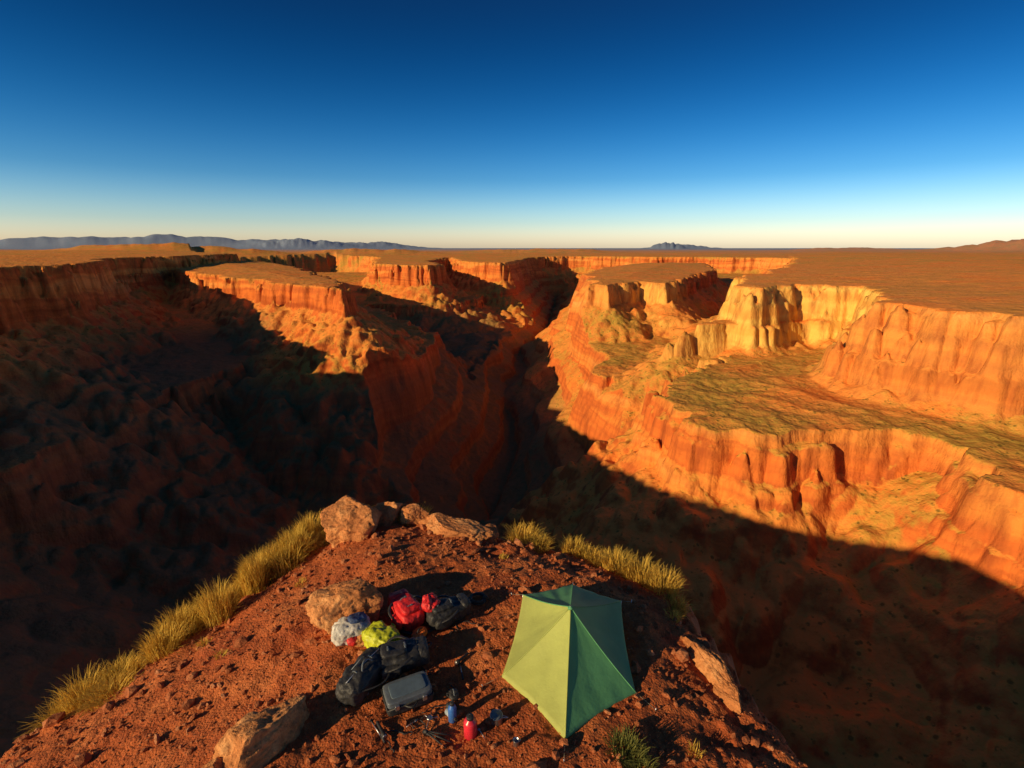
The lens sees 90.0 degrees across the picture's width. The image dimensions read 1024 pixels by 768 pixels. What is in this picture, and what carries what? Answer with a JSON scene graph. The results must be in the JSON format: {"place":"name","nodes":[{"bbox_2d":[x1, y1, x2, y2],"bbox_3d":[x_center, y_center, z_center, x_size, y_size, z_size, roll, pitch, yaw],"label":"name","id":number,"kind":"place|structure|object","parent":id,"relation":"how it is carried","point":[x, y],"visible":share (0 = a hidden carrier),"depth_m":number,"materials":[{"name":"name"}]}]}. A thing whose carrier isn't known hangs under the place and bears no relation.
{"place":"outdoors","nodes":[
{"label":"outdoors","id":0,"kind":"place"},
{"bbox_2d":[0,521,808,767],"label":"rocky ground","id":1,"kind":"structure","parent":0,"point":[46,751],"depth_m":8.82,"materials":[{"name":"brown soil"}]},
{"bbox_2d":[16,504,368,737],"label":"dry grass","id":2,"kind":"structure","parent":1,"relation":"on","point":[283,557],"depth_m":11.43,"materials":[{"name":"plant"}]},
{"bbox_2d":[201,756,223,767],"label":"boulder","id":3,"kind":"object","parent":1,"relation":"on","point":[214,763],"visible":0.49,"depth_m":7.03,"materials":[{"name":"stone"}]},
{"bbox_2d":[213,695,309,767],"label":"boulder","id":4,"kind":"object","parent":1,"relation":"on","point":[260,739],"visible":0.84,"depth_m":7.28,"materials":[{"name":"stone"}]},
{"bbox_2d":[305,578,383,634],"bbox_3d":[-3.285,4.404,10.096,1.446,1.106,1.119,-5,16,-19],"label":"boulder","id":5,"kind":"object","parent":1,"relation":"on","point":[328,607],"visible":0.83,"depth_m":9.71,"materials":[{"name":"stone"}]},
{"bbox_2d":[320,495,381,547],"bbox_3d":[-4.220,3.861,13.865,1.657,1.249,1.677,-19,32,-26],"label":"boulder","id":6,"kind":"object","parent":1,"relation":"on","point":[345,518],"visible":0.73,"depth_m":13.37,"materials":[{"name":"stone"}]},
{"bbox_2d":[331,612,370,645],"bbox_3d":[-2.982,4.519,9.489,0.729,0.490,0.705,-5,16,-19],"label":"stuff sack","id":7,"kind":"object","parent":1,"relation":"on","point":[348,630],"visible":0.89,"depth_m":9.31,"materials":[{"name":"fabric"}]},
{"bbox_2d":[356,635,364,646],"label":"boulder","id":8,"kind":"object","parent":1,"relation":"on","point":[359,642],"visible":0.2,"depth_m":9.25,"materials":[{"name":"stone"}]},
{"bbox_2d":[335,647,389,705],"bbox_3d":[-2.360,4.792,8.424,0.713,0.551,1.016,7,16,24],"label":"duffel bag","id":9,"kind":"object","parent":1,"relation":"on","point":[359,680],"visible":0.83,"depth_m":8.22,"materials":[{"name":"black fabric"}]},
{"bbox_2d":[369,719,385,742],"bbox_3d":[-2.017,5.201,7.675,0.064,0.064,0.491,-12,19,-38],"label":"trekking pole","id":10,"kind":"object","parent":1,"relation":"on","point":[383,740],"visible":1,"depth_m":7.65,"materials":[{"name":"metal"}]},
{"bbox_2d":[361,620,400,647],"bbox_3d":[-2.361,4.612,9.335,0.691,0.422,0.608,8,17,29],"label":"stuff sack","id":11,"kind":"object","parent":1,"relation":"on","point":[375,634],"visible":0.66,"depth_m":9.18,"materials":[{"name":"fabric"}]},
{"bbox_2d":[376,720,386,738],"bbox_3d":[-1.962,5.165,7.659,0.076,0.076,0.308,-10,18,-34],"label":"flashlight","id":12,"kind":"object","parent":1,"relation":"on","point":[383,735],"visible":1,"depth_m":7.59,"materials":[{"name":"black metal"}]},
{"bbox_2d":[375,501,408,526],"bbox_3d":[-3.527,3.649,14.403,0.995,0.937,1.325,7,17,25],"label":"boulder","id":13,"kind":"object","parent":1,"relation":"on","point":[390,511],"visible":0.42,"depth_m":14.05,"materials":[{"name":"stone"}]},
{"bbox_2d":[385,730,412,752],"bbox_3d":[-1.704,5.251,7.553,0.389,0.032,0.372,3,15,12],"label":"cord","id":14,"kind":"object","parent":1,"relation":"on","point":[398,732],"visible":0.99,"depth_m":7.64,"materials":[{"name":"black fabric"}]},
{"bbox_2d":[378,635,431,680],"bbox_3d":[-1.969,4.670,8.789,1.208,0.449,0.756,-5,16,-19],"label":"backpack","id":15,"kind":"object","parent":1,"relation":"on","point":[404,654],"visible":0.93,"depth_m":8.66,"materials":[{"name":"black fabric"}]},
{"bbox_2d":[381,671,434,716],"bbox_3d":[-1.661,4.968,8.187,0.760,0.269,0.580,-7,16,-25],"label":"storage case","id":16,"kind":"object","parent":1,"relation":"on","point":[407,693],"visible":1,"depth_m":8.11,"materials":[{"name":"grey plastic"}]},
{"bbox_2d":[387,588,434,634],"bbox_3d":[-2.038,4.401,9.950,0.756,0.443,1.208,-10,18,-34],"label":"backpack","id":17,"kind":"object","parent":1,"relation":"on","point":[406,613],"visible":0.89,"depth_m":9.74,"materials":[{"name":"red fabric"}]},
{"bbox_2d":[400,503,430,525],"bbox_3d":[-2.639,3.705,14.247,0.913,0.736,0.716,-3,15,-10],"label":"boulder","id":18,"kind":"object","parent":1,"relation":"on","point":[412,513],"visible":0.83,"depth_m":14.03,"materials":[{"name":"stone"}]},
{"bbox_2d":[398,502,432,525],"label":"dry grass","id":19,"kind":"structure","parent":1,"relation":"on","point":[426,509],"depth_m":14.51,"materials":[{"name":"plant"}]},
{"bbox_2d":[411,626,427,636],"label":"boulder","id":20,"kind":"object","parent":1,"relation":"on","point":[419,631],"visible":0.66,"depth_m":9.49,"materials":[{"name":"brown stone"}]},
{"bbox_2d":[410,718,436,734],"bbox_3d":[-1.355,5.204,7.743,0.460,0.032,0.181,10,18,34],"label":"cord","id":21,"kind":"object","parent":1,"relation":"on","point":[413,727],"visible":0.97,"depth_m":7.82,"materials":[{"name":"black fabric"}]},
{"bbox_2d":[422,702,449,728],"bbox_3d":[-1.149,5.141,7.961,0.538,0.116,0.260,-8,17,-27],"label":"camp stove","id":22,"kind":"object","parent":1,"relation":"on","point":[429,717],"visible":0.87,"depth_m":7.93,"materials":[{"name":"metal"}]},
{"bbox_2d":[423,729,451,747],"bbox_3d":[-1.103,5.205,7.569,0.481,0.074,0.220,5,16,19],"label":"camera tripod","id":23,"kind":"object","parent":1,"relation":"on","point":[431,734],"visible":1,"depth_m":7.59,"materials":[{"name":"black metal"}]},
{"bbox_2d":[422,685,453,712],"bbox_3d":[-1.125,5.113,8.230,0.229,0.032,0.676,11,19,36],"label":"cord","id":24,"kind":"object","parent":1,"relation":"on","point":[437,705],"visible":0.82,"depth_m":8.15,"materials":[{"name":"black fabric"}]},
{"bbox_2d":[420,593,470,638],"bbox_3d":[-1.317,4.416,9.961,1.161,0.433,0.727,-8,17,-29],"label":"backpack","id":25,"kind":"object","parent":1,"relation":"on","point":[447,612],"visible":0.84,"depth_m":9.81,"materials":[{"name":"black fabric"}]},
{"bbox_2d":[421,592,440,612],"bbox_3d":[-1.580,4.229,9.916,0.380,0.250,0.402,-5,16,-19],"label":"red jacket","id":26,"kind":"object","parent":25,"relation":"in","point":[430,601],"visible":0.97,"depth_m":9.80,"materials":[{"name":"fabric"}]},
{"bbox_2d":[193,552,706,759],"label":"dry grass","id":27,"kind":"structure","parent":1,"relation":"on","point":[677,616],"depth_m":10.44,"materials":[{"name":"plant"}]},
{"bbox_2d":[445,708,457,720],"bbox_3d":[-0.927,5.137,7.927,0.100,0.100,0.294,-12,9,-38],"label":"mug","id":28,"kind":"object","parent":1,"relation":"on","point":[446,713],"visible":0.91,"depth_m":7.96,"materials":[{"name":"metal"}]},
{"bbox_2d":[448,701,456,722],"bbox_3d":[-0.920,5.022,7.876,0.130,0.374,0.130,0,15,0],"label":"water bottle","id":29,"kind":"object","parent":1,"relation":"on","point":[452,713],"visible":0.99,"depth_m":7.83,"materials":[{"name":"blue plastic"}]},
{"bbox_2d":[446,688,458,700],"bbox_3d":[-0.964,5.038,8.317,0.204,0.174,0.216,-5,16,-19],"label":"stuff sack","id":30,"kind":"object","parent":1,"relation":"on","point":[452,694],"visible":0.97,"depth_m":8.28,"materials":[{"name":"black fabric"}]},
{"bbox_2d":[418,512,494,540],"bbox_3d":[-1.521,3.933,13.572,2.226,0.757,1.100,3,15,10],"label":"boulder","id":31,"kind":"object","parent":1,"relation":"on","point":[444,525],"visible":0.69,"depth_m":13.35,"materials":[{"name":"stone"}]},
{"bbox_2d":[458,663,463,679],"bbox_3d":[-0.870,4.940,8.805,0.064,0.064,0.361,-4,15,-14],"label":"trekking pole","id":32,"kind":"object","parent":1,"relation":"on","point":[459,664],"visible":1,"depth_m":8.78,"materials":[{"name":"metal"}]},
{"bbox_2d":[454,652,468,664],"bbox_3d":[-0.879,4.835,9.029,0.076,0.076,0.308,12,19,38],"label":"flashlight","id":33,"kind":"object","parent":1,"relation":"on","point":[457,661],"visible":1,"depth_m":8.97,"materials":[{"name":"black metal"}]},
{"bbox_2d":[463,713,476,740],"bbox_3d":[-0.620,5.061,7.607,0.200,0.394,0.200,0,15,0],"label":"fuel bottle","id":34,"kind":"object","parent":1,"relation":"on","point":[470,726],"visible":1,"depth_m":7.54,"materials":[{"name":"red metal"}]},
{"bbox_2d":[469,592,488,604],"bbox_3d":[-0.702,4.394,10.534,0.358,0.118,0.357,14,20,42],"label":"rope coil","id":35,"kind":"object","parent":1,"relation":"on","point":[483,601],"visible":0.95,"depth_m":10.48,"materials":[{"name":"black fabric"}]},
{"bbox_2d":[484,523,498,542],"bbox_3d":[-0.749,4.069,13.573,1.053,0.575,0.684,-13,20,-41],"label":"boulder","id":36,"kind":"object","parent":1,"relation":"on","point":[492,527],"visible":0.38,"depth_m":13.58,"materials":[{"name":"stone"}]},
{"bbox_2d":[490,709,507,725],"bbox_3d":[-0.214,5.118,7.844,0.199,0.156,0.259,-23,27,-56],"label":"mug","id":37,"kind":"object","parent":1,"relation":"on","point":[496,717],"visible":1,"depth_m":7.82,"materials":[{"name":"metal"}]},
{"bbox_2d":[513,737,520,746],"bbox_3d":[0.065,5.202,7.449,0.096,0.093,0.119,7,17,26],"label":"camp mug","id":38,"kind":"object","parent":1,"relation":"on","point":[516,741],"visible":1,"depth_m":7.44,"materials":[{"name":"metal"}]},
{"bbox_2d":[501,521,555,552],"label":"dry grass","id":39,"kind":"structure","parent":1,"relation":"on","point":[537,539],"depth_m":13.50,"materials":[{"name":"plant"}]},
{"bbox_2d":[482,584,656,761],"bbox_3d":[0.992,4.434,9.081,2.996,1.204,4.178,0,15,0],"label":"tent","id":40,"kind":"object","parent":1,"relation":"on","point":[567,670],"visible":0.98,"depth_m":8.63,"materials":[{"name":"green fabric"}]},
{"bbox_2d":[554,535,697,618],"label":"dry grass","id":41,"kind":"structure","parent":1,"relation":"on","point":[649,578],"depth_m":12.04,"materials":[{"name":"plant"}]},
{"bbox_2d":[603,723,659,767],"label":"desert shrub","id":42,"kind":"object","parent":1,"relation":"on","point":[637,753],"visible":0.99,"depth_m":7.37,"materials":[{"name":"green plant"}]},
{"bbox_2d":[680,636,732,685],"bbox_3d":[3.524,5.073,9.375,0.459,0.473,1.332,-5,16,-17],"label":"boulder","id":43,"kind":"object","parent":1,"relation":"on","point":[711,666],"visible":0.84,"depth_m":9.18,"materials":[{"name":"stone"}]},
{"bbox_2d":[713,679,741,713],"bbox_3d":[3.680,5.367,8.749,0.444,0.473,0.708,-2,15,-8],"label":"boulder","id":44,"kind":"object","parent":1,"relation":"on","point":[726,692],"visible":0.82,"depth_m":8.64,"materials":[{"name":"stone"}]},
{"bbox_2d":[0,234,1023,767],"bbox_3d":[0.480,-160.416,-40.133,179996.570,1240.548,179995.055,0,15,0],"label":"canyon terrain","id":45,"kind":"structure","parent":0,"point":[800,470],"depth_m":579.48,"materials":[{"name":"orange stone"}]},
{"bbox_2d":[0,0,1023,247],"label":"sky","id":46,"kind":"structure","parent":0,"point":[419,123],"materials":[{"name":"blue"}]}
]}

